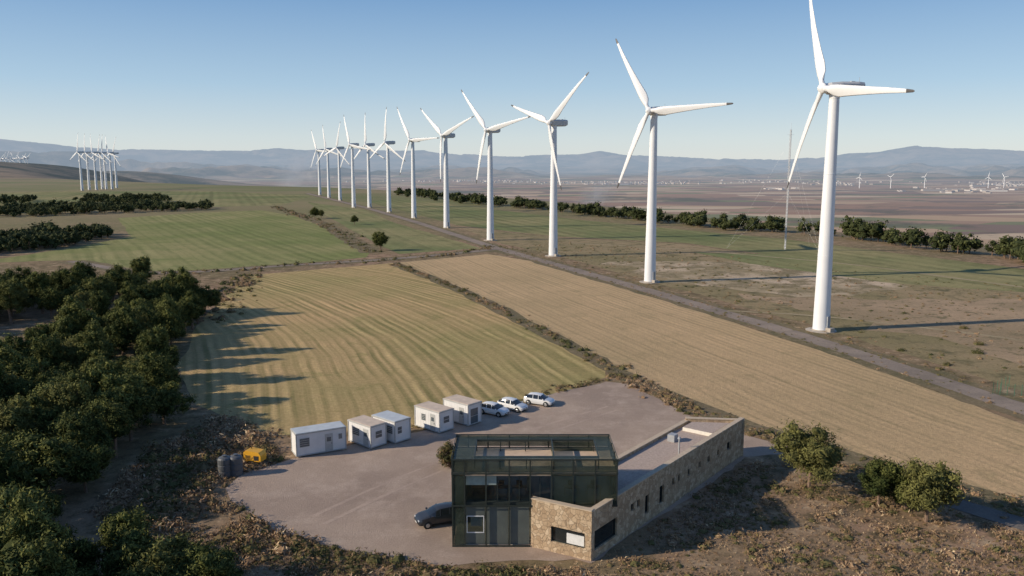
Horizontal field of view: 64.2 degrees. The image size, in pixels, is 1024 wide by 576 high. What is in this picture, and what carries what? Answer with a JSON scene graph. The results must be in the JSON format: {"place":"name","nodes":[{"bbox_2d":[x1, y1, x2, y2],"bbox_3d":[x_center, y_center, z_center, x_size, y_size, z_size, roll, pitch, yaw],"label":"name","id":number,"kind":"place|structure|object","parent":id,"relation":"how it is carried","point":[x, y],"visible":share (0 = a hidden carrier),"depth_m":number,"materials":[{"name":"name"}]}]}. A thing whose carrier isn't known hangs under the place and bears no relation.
{"place":"outdoors","nodes":[
{"label":"outdoors","id":0,"kind":"place"},
{"bbox_2d":[0,191,310,212],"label":"green field","id":1,"kind":"structure","parent":0,"point":[220,199],"depth_m":835.81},
{"bbox_2d":[0,210,368,270],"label":"green field","id":2,"kind":"structure","parent":0,"point":[206,240],"depth_m":338.02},
{"bbox_2d":[67,248,497,273],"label":"farm track","id":3,"kind":"structure","parent":0,"point":[101,266],"depth_m":273.25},
{"bbox_2d":[177,263,605,434],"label":"striped field","id":4,"kind":"structure","parent":0,"point":[286,351],"depth_m":144.44,"materials":[{"name":"plant"}]},
{"bbox_2d":[308,202,477,253],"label":"green field","id":5,"kind":"structure","parent":0,"point":[402,239],"depth_m":397.17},
{"bbox_2d":[0,139,1023,575],"bbox_3d":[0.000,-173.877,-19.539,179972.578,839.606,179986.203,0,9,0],"label":"ground","id":6,"kind":"structure","parent":0,"point":[980,215],"depth_m":1323.94,"materials":[{"name":"soil"}]},
{"bbox_2d":[0,276,26,323],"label":"pine tree","id":7,"kind":"object","parent":6,"relation":"on","point":[11,295],"visible":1,"depth_m":168.52,"materials":[{"name":"green plant"}]},
{"bbox_2d":[0,338,28,372],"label":"pine tree","id":8,"kind":"object","parent":6,"relation":"on","point":[8,354],"visible":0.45,"depth_m":111.61,"materials":[{"name":"green plant"}]},
{"bbox_2d":[0,332,32,356],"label":"pine tree","id":9,"kind":"object","parent":6,"relation":"on","point":[19,345],"visible":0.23,"depth_m":123.86,"materials":[{"name":"green plant"}]},
{"bbox_2d":[1,378,31,404],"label":"pine tree","id":10,"kind":"object","parent":6,"relation":"on","point":[19,386],"visible":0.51,"depth_m":104.05,"materials":[{"name":"green plant"}]},
{"bbox_2d":[0,393,40,435],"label":"pine tree","id":11,"kind":"object","parent":6,"relation":"on","point":[14,418],"visible":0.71,"depth_m":87.50,"materials":[{"name":"green plant"}]},
{"bbox_2d":[0,433,42,491],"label":"pine tree","id":12,"kind":"object","parent":6,"relation":"on","point":[12,469],"visible":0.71,"depth_m":73.09,"materials":[{"name":"green plant"}]},
{"bbox_2d":[5,355,50,382],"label":"pine tree","id":13,"kind":"object","parent":6,"relation":"on","point":[29,367],"visible":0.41,"depth_m":110.65,"materials":[{"name":"green plant"}]},
{"bbox_2d":[0,390,61,436],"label":"pine tree","id":14,"kind":"object","parent":6,"relation":"on","point":[42,415],"visible":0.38,"depth_m":91.86,"materials":[{"name":"green plant"}]},
{"bbox_2d":[0,478,65,548],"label":"pine tree","id":15,"kind":"object","parent":6,"relation":"on","point":[6,494],"visible":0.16,"depth_m":64.61,"materials":[{"name":"green plant"}]},
{"bbox_2d":[0,490,74,561],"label":"pine tree","id":16,"kind":"object","parent":6,"relation":"on","point":[16,528],"visible":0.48,"depth_m":57.43,"materials":[{"name":"green plant"}]},
{"bbox_2d":[0,528,77,575],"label":"pine tree","id":17,"kind":"object","parent":6,"relation":"on","point":[29,560],"visible":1,"depth_m":53.28,"materials":[{"name":"green plant"}]},
{"bbox_2d":[24,270,56,313],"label":"pine tree","id":18,"kind":"object","parent":6,"relation":"on","point":[36,282],"visible":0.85,"depth_m":179.75,"materials":[{"name":"green plant"}]},
{"bbox_2d":[2,427,89,493],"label":"pine tree","id":19,"kind":"object","parent":6,"relation":"on","point":[55,459],"visible":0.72,"depth_m":78.72,"materials":[{"name":"green plant"}]},
{"bbox_2d":[30,333,68,369],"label":"pine tree","id":20,"kind":"object","parent":6,"relation":"on","point":[44,348],"visible":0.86,"depth_m":120.09,"materials":[{"name":"green plant"}]},
{"bbox_2d":[33,286,65,317],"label":"pine tree","id":21,"kind":"object","parent":6,"relation":"on","point":[52,300],"visible":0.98,"depth_m":174.77,"materials":[{"name":"green plant"}]},
{"bbox_2d":[47,266,72,290],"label":"pine tree","id":22,"kind":"object","parent":6,"relation":"on","point":[61,275],"visible":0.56,"depth_m":186.62,"materials":[{"name":"green plant"}]},
{"bbox_2d":[35,373,95,422],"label":"pine tree","id":23,"kind":"object","parent":6,"relation":"on","point":[64,396],"visible":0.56,"depth_m":94.27,"materials":[{"name":"green plant"}]},
{"bbox_2d":[56,337,87,370],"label":"pine tree","id":24,"kind":"object","parent":6,"relation":"on","point":[69,347],"visible":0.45,"depth_m":122.70,"materials":[{"name":"green plant"}]},
{"bbox_2d":[46,294,98,334],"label":"pine tree","id":25,"kind":"object","parent":6,"relation":"on","point":[77,313],"visible":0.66,"depth_m":135.95,"materials":[{"name":"green plant"}]},
{"bbox_2d":[48,401,114,455],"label":"pine tree","id":26,"kind":"object","parent":6,"relation":"on","point":[84,429],"visible":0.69,"depth_m":84.80,"materials":[{"name":"green plant"}]},
{"bbox_2d":[62,531,104,570],"bbox_3d":[-33.084,21.173,60.906,5.196,6.268,4.704,-8,12,-42],"label":"pine tree","id":27,"kind":"object","parent":6,"relation":"on","point":[86,551],"visible":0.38,"depth_m":60.42,"materials":[{"name":"green plant"}]},
{"bbox_2d":[63,277,111,310],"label":"pine tree","id":28,"kind":"object","parent":6,"relation":"on","point":[88,285],"visible":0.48,"depth_m":182.29,"materials":[{"name":"green plant"}]},
{"bbox_2d":[59,443,117,492],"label":"pine tree","id":29,"kind":"object","parent":6,"relation":"on","point":[90,472],"visible":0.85,"depth_m":81.97,"materials":[{"name":"green plant"}]},
{"bbox_2d":[73,318,119,360],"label":"pine tree","id":30,"kind":"object","parent":6,"relation":"on","point":[95,340],"visible":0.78,"depth_m":122.21,"materials":[{"name":"green plant"}]},
{"bbox_2d":[84,289,112,317],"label":"pine tree","id":31,"kind":"object","parent":6,"relation":"on","point":[101,301],"visible":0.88,"depth_m":159.80,"materials":[{"name":"green plant"}]},
{"bbox_2d":[81,360,131,395],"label":"pine tree","id":32,"kind":"object","parent":6,"relation":"on","point":[98,371],"visible":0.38,"depth_m":104.50,"materials":[{"name":"green plant"}]},
{"bbox_2d":[0,192,214,252],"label":"distant woodland","id":33,"kind":"object","parent":6,"relation":"on","point":[48,233],"visible":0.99,"depth_m":534.58,"materials":[{"name":"green plant"}]},
{"bbox_2d":[97,400,137,457],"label":"pine tree","id":34,"kind":"object","parent":6,"relation":"on","point":[118,417],"visible":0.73,"depth_m":91.69,"materials":[{"name":"green plant"}]},
{"bbox_2d":[103,299,147,356],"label":"pine tree","id":35,"kind":"object","parent":6,"relation":"on","point":[124,330],"visible":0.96,"depth_m":131.87,"materials":[{"name":"green plant"}]},
{"bbox_2d":[98,368,152,399],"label":"pine tree","id":36,"kind":"object","parent":6,"relation":"on","point":[110,382],"visible":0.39,"depth_m":100.04,"materials":[{"name":"green plant"}]},
{"bbox_2d":[111,280,142,309],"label":"pine tree","id":37,"kind":"object","parent":6,"relation":"on","point":[128,292],"visible":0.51,"depth_m":165.58,"materials":[{"name":"green plant"}]},
{"bbox_2d":[95,503,160,573],"bbox_3d":[-30.028,20.400,63.307,4.528,7.155,4.692,0,9,-3],"label":"pine tree","id":38,"kind":"object","parent":6,"relation":"on","point":[112,526],"visible":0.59,"depth_m":62.27,"materials":[{"name":"green plant"}]},
{"bbox_2d":[106,383,157,440],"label":"pine tree","id":39,"kind":"object","parent":6,"relation":"on","point":[133,400],"visible":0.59,"depth_m":97.06,"materials":[{"name":"green plant"}]},
{"bbox_2d":[86,521,178,575],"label":"pine tree","id":40,"kind":"object","parent":6,"relation":"on","point":[115,560],"visible":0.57,"depth_m":59.48,"materials":[{"name":"green plant"}]},
{"bbox_2d":[126,256,154,278],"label":"pine tree","id":41,"kind":"object","parent":6,"relation":"on","point":[142,264],"visible":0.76,"depth_m":208.52,"materials":[{"name":"green plant"}]},
{"bbox_2d":[134,279,165,303],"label":"pine tree","id":42,"kind":"object","parent":6,"relation":"on","point":[150,291],"visible":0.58,"depth_m":169.06,"materials":[{"name":"green plant"}]},
{"bbox_2d":[135,323,173,358],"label":"pine tree","id":43,"kind":"object","parent":6,"relation":"on","point":[155,339],"visible":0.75,"depth_m":120.76,"materials":[{"name":"green plant"}]},
{"bbox_2d":[137,351,179,387],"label":"pine tree","id":44,"kind":"object","parent":6,"relation":"on","point":[158,368],"visible":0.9,"depth_m":110.19,"materials":[{"name":"green plant"}]},
{"bbox_2d":[127,532,200,575],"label":"pine tree","id":45,"kind":"object","parent":6,"relation":"on","point":[163,557],"visible":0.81,"depth_m":58.59,"materials":[{"name":"green plant"}]},
{"bbox_2d":[148,292,188,345],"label":"pine tree","id":46,"kind":"object","parent":6,"relation":"on","point":[167,315],"visible":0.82,"depth_m":139.99,"materials":[{"name":"green plant"}]},
{"bbox_2d":[144,380,196,423],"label":"pine tree","id":47,"kind":"object","parent":6,"relation":"on","point":[169,396],"visible":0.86,"depth_m":103.44,"materials":[{"name":"green plant"}]},
{"bbox_2d":[170,266,201,300],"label":"pine tree","id":48,"kind":"object","parent":6,"relation":"on","point":[184,281],"visible":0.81,"depth_m":175.28,"materials":[{"name":"green plant"}]},
{"bbox_2d":[85,410,287,567],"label":"heath scrub","id":49,"kind":"object","parent":6,"relation":"on","point":[197,492],"visible":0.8,"depth_m":84.24,"materials":[{"name":"brown plant"}]},
{"bbox_2d":[171,537,246,575],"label":"pine tree","id":50,"kind":"object","parent":6,"relation":"on","point":[217,563],"visible":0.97,"depth_m":58.68,"materials":[{"name":"green plant"}]},
{"bbox_2d":[194,285,223,314],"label":"pine tree","id":51,"kind":"object","parent":6,"relation":"on","point":[213,296],"visible":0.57,"depth_m":179.25,"materials":[{"name":"green plant"}]},
{"bbox_2d":[243,446,271,465],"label":"mobile generator","id":52,"kind":"object","parent":6,"relation":"on","point":[257,454],"visible":0.91,"depth_m":90.08,"materials":[{"name":"yellow paint"}]},
{"bbox_2d":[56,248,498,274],"bbox_3d":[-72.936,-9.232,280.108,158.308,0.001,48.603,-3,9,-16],"label":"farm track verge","id":53,"kind":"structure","parent":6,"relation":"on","point":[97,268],"depth_m":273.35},
{"bbox_2d":[290,421,346,457],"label":"portable site cabin","id":54,"kind":"object","parent":6,"relation":"on","point":[317,438],"visible":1,"depth_m":93.81,"materials":[{"name":"metal"}]},
{"bbox_2d":[270,206,379,252],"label":"hedge strip","id":55,"kind":"object","parent":6,"relation":"on","point":[354,245],"visible":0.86,"depth_m":375.08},
{"bbox_2d":[151,206,499,325],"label":"hedgerow","id":56,"kind":"object","parent":6,"relation":"on","point":[247,283],"visible":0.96,"depth_m":243.44,"materials":[{"name":"brown plant"}]},
{"bbox_2d":[340,118,369,207],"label":"wind turbine","id":57,"kind":"object","parent":6,"relation":"on","point":[354,145],"visible":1,"depth_m":617.29,"materials":[{"name":"white paint"}]},
{"bbox_2d":[369,107,405,211],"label":"wind turbine","id":58,"kind":"object","parent":6,"relation":"on","point":[387,144],"visible":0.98,"depth_m":558.41,"materials":[{"name":"white paint"}]},
{"bbox_2d":[222,514,592,575],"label":"heath scrub","id":59,"kind":"object","parent":6,"relation":"on","point":[298,543],"visible":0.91,"depth_m":67.75,"materials":[{"name":"brown plant"}]},
{"bbox_2d":[234,532,591,575],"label":"dry grass tufts","id":60,"kind":"object","parent":6,"relation":"on","point":[275,567],"visible":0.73,"depth_m":67.40,"materials":[{"name":"brown plant"}]},
{"bbox_2d":[397,108,438,217],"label":"wind turbine","id":61,"kind":"object","parent":6,"relation":"on","point":[413,194],"visible":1,"depth_m":497.51,"materials":[{"name":"white paint"}]},
{"bbox_2d":[420,108,473,227],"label":"wind turbine","id":62,"kind":"object","parent":6,"relation":"on","point":[447,134],"visible":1,"depth_m":420.46,"materials":[{"name":"white paint"}]},
{"bbox_2d":[219,372,781,569],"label":"edge scrub","id":63,"kind":"object","parent":6,"relation":"on","point":[441,567],"visible":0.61,"depth_m":101.93,"materials":[{"name":"brown plant"}]},
{"bbox_2d":[226,382,786,565],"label":"gravel yard","id":64,"kind":"structure","parent":6,"relation":"on","point":[294,494],"depth_m":86.28,"materials":[{"name":"gravel"}]},
{"bbox_2d":[347,415,386,448],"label":"portable site cabin","id":65,"kind":"object","parent":64,"relation":"on","point":[368,431],"visible":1,"depth_m":96.40,"materials":[{"name":"metal"}]},
{"bbox_2d":[371,410,410,443],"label":"portable site cabin","id":66,"kind":"object","parent":64,"relation":"on","point":[398,426],"visible":0.8,"depth_m":97.88,"materials":[{"name":"metal"}]},
{"bbox_2d":[414,401,453,432],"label":"portable site cabin","id":67,"kind":"object","parent":64,"relation":"on","point":[434,417],"visible":1,"depth_m":101.97,"materials":[{"name":"metal"}]},
{"bbox_2d":[414,501,465,528],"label":"parked car","id":68,"kind":"object","parent":64,"relation":"on","point":[435,514],"visible":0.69,"depth_m":75.10,"materials":[{"name":"grey paint"}]},
{"bbox_2d":[436,440,454,467],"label":"yard shrub","id":69,"kind":"object","parent":64,"relation":"on","point":[447,450],"visible":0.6,"depth_m":88.97,"materials":[{"name":"green plant"}]},
{"bbox_2d":[313,406,608,515],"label":"tyre track","id":70,"kind":"structure","parent":64,"relation":"on","point":[361,493],"depth_m":89.53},
{"bbox_2d":[443,394,481,425],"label":"portable site cabin","id":71,"kind":"object","parent":64,"relation":"on","point":[467,411],"visible":0.82,"depth_m":104.54,"materials":[{"name":"metal"}]},
{"bbox_2d":[322,410,616,524],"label":"tyre track","id":72,"kind":"structure","parent":64,"relation":"on","point":[357,507],"depth_m":83.73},
{"bbox_2d":[482,401,509,416],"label":"parked car","id":73,"kind":"object","parent":64,"relation":"on","point":[497,409],"visible":0.88,"depth_m":108.17,"materials":[{"name":"white paint"}]},
{"bbox_2d":[453,448,615,545],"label":"floor slabs and walls","id":74,"kind":"structure","parent":64,"relation":"on","point":[540,487],"depth_m":72.86,"materials":[{"name":"grey concrete"}]},
{"bbox_2d":[466,476,528,543],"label":"windows","id":75,"kind":"structure","parent":74,"relation":"attached to","point":[497,525],"depth_m":70.97,"materials":[{"name":"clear glass"}]},
{"bbox_2d":[451,434,618,546],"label":"steel frame","id":76,"kind":"object","parent":64,"relation":"on","point":[529,473],"visible":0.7,"depth_m":70.51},
{"bbox_2d":[453,436,616,544],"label":"cladding","id":77,"kind":"structure","parent":76,"relation":"attached to","point":[458,466],"depth_m":70.44,"materials":[{"name":"green glass"}]},
{"bbox_2d":[524,392,554,406],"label":"parked car","id":78,"kind":"object","parent":64,"relation":"on","point":[544,400],"visible":1,"depth_m":112.67,"materials":[{"name":"white paint"}]},
{"bbox_2d":[531,419,744,560],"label":"stone wall","id":79,"kind":"structure","parent":64,"relation":"on","point":[604,528],"depth_m":73.76,"materials":[{"name":"beige stone"}]},
{"bbox_2d":[531,417,744,511],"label":"wall coping","id":80,"kind":"object","parent":79,"relation":"on","point":[655,470],"depth_m":80.89,"materials":[{"name":"stone"}]},
{"bbox_2d":[589,423,707,507],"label":"wing roof","id":81,"kind":"structure","parent":79,"relation":"on","point":[643,461],"depth_m":82.58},
{"bbox_2d":[667,422,728,453],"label":"roof details","id":82,"kind":"object","parent":81,"relation":"on","point":[706,428],"visible":0.86,"depth_m":90.03,"materials":[{"name":"grey metal"}]},
{"bbox_2d":[304,193,1023,419],"bbox_3d":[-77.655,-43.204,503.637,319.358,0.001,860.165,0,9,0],"label":"service road verge","id":83,"kind":"structure","parent":6,"relation":"on","point":[964,398],"depth_m":154.17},
{"bbox_2d":[354,119,384,207],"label":"wind turbine","id":84,"kind":"object","parent":83,"relation":"on","point":[369,201],"visible":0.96,"depth_m":617.57,"materials":[{"name":"white paint"}]},
{"bbox_2d":[346,179,1023,192],"bbox_3d":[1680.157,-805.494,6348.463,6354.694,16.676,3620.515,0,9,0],"label":"distant town","id":85,"kind":"object","parent":6,"relation":"on","point":[982,190],"visible":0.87,"depth_m":6432.99,"materials":[{"name":"white"}]},
{"bbox_2d":[389,262,1023,518],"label":"hedgerow","id":86,"kind":"object","parent":6,"relation":"on","point":[1016,502],"visible":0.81,"depth_m":122.31,"materials":[{"name":"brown plant"}]},
{"bbox_2d":[393,187,1023,262],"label":"distant tree row","id":87,"kind":"object","parent":6,"relation":"on","point":[857,228],"visible":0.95,"depth_m":397.94,"materials":[{"name":"green plant"}]},
{"bbox_2d":[493,245,1023,413],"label":"roadside scrub","id":88,"kind":"object","parent":6,"relation":"on","point":[851,341],"visible":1,"depth_m":168.34,"materials":[{"name":"green plant"}]},
{"bbox_2d":[511,241,1023,383],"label":"heath scrub","id":89,"kind":"object","parent":6,"relation":"on","point":[940,339],"visible":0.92,"depth_m":209.10,"materials":[{"name":"green plant"}]},
{"bbox_2d":[591,457,1023,575],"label":"dry grass tufts","id":90,"kind":"object","parent":6,"relation":"on","point":[789,477],"visible":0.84,"depth_m":72.90,"materials":[{"name":"brown plant"}]},
{"bbox_2d":[769,418,846,487],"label":"pine tree","id":91,"kind":"object","parent":6,"relation":"on","point":[817,458],"visible":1,"depth_m":82.21,"materials":[{"name":"green plant"}]},
{"bbox_2d":[593,455,1023,575],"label":"heath scrub","id":92,"kind":"object","parent":6,"relation":"on","point":[850,480],"visible":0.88,"depth_m":73.17,"materials":[{"name":"brown plant"}]},
{"bbox_2d":[805,327,836,333],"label":"turbine foundation pad","id":93,"kind":"object","parent":6,"relation":"on","point":[809,329],"visible":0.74,"depth_m":162.01,"materials":[{"name":"concrete"}]},
{"bbox_2d":[787,0,914,331],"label":"wind turbine","id":94,"kind":"object","parent":93,"relation":"on","point":[835,91],"visible":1,"depth_m":158.68,"materials":[{"name":"white paint"}]},
{"bbox_2d":[856,455,906,506],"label":"pine tree","id":95,"kind":"object","parent":6,"relation":"on","point":[878,480],"visible":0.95,"depth_m":78.26,"materials":[{"name":"green plant"}]},
{"bbox_2d":[895,455,969,522],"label":"pine tree","id":96,"kind":"object","parent":6,"relation":"on","point":[928,488],"visible":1,"depth_m":74.29,"materials":[{"name":"green plant"}]},
{"bbox_2d":[942,497,1023,530],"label":"asphalt lane","id":97,"kind":"structure","parent":6,"relation":"on","point":[1010,520],"depth_m":77.61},
{"bbox_2d":[0,0,1023,159],"label":"sky","id":98,"kind":"structure","parent":0,"point":[205,75],"materials":[{"name":"blue"}]},
{"bbox_2d":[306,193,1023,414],"bbox_3d":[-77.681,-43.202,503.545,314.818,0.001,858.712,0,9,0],"label":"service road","id":99,"kind":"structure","parent":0,"point":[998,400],"depth_m":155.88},
{"bbox_2d":[372,199,1023,276],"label":"green field","id":100,"kind":"structure","parent":0,"point":[460,215],"depth_m":380.52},
{"bbox_2d":[400,254,1023,498],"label":"tan field","id":101,"kind":"structure","parent":0,"point":[755,376],"depth_m":129.97,"materials":[{"name":"soil"}]},
{"bbox_2d":[391,264,1023,516],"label":"hedge strip","id":102,"kind":"object","parent":101,"relation":"on","point":[852,457],"visible":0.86,"depth_m":118.05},
{"bbox_2d":[460,227,1023,390],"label":"heath field","id":103,"kind":"structure","parent":0,"point":[984,368],"depth_m":207.01,"materials":[{"name":"brown plant"}]},
{"bbox_2d":[602,261,908,296],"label":"bare soil patch","id":104,"kind":"object","parent":103,"relation":"on","point":[797,279],"visible":0.94,"depth_m":237.66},
{"bbox_2d":[695,252,1023,291],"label":"green field","id":105,"kind":"structure","parent":0,"point":[846,269],"depth_m":250.75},
{"bbox_2d":[737,293,1023,365],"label":"heath field","id":106,"kind":"structure","parent":0,"point":[1006,318],"depth_m":178.44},
{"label":"turbine foundation pad","id":107,"kind":"object","parent":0,"visible":0},
{"bbox_2d":[615,39,732,282],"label":"wind turbine","id":108,"kind":"object","parent":107,"relation":"on","point":[654,113],"visible":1,"depth_m":225.09,"materials":[{"name":"white paint"}]},
{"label":"turbine foundation pad","id":109,"kind":"object","parent":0,"visible":0},
{"bbox_2d":[511,72,588,255],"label":"wind turbine","id":110,"kind":"object","parent":109,"relation":"on","point":[552,123],"visible":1,"depth_m":290.61,"materials":[{"name":"white paint"}]},
{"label":"turbine foundation pad","id":111,"kind":"object","parent":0,"visible":0},
{"bbox_2d":[461,90,529,240],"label":"wind turbine","id":112,"kind":"object","parent":111,"relation":"on","point":[490,205],"visible":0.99,"depth_m":351.38,"materials":[{"name":"white paint"}]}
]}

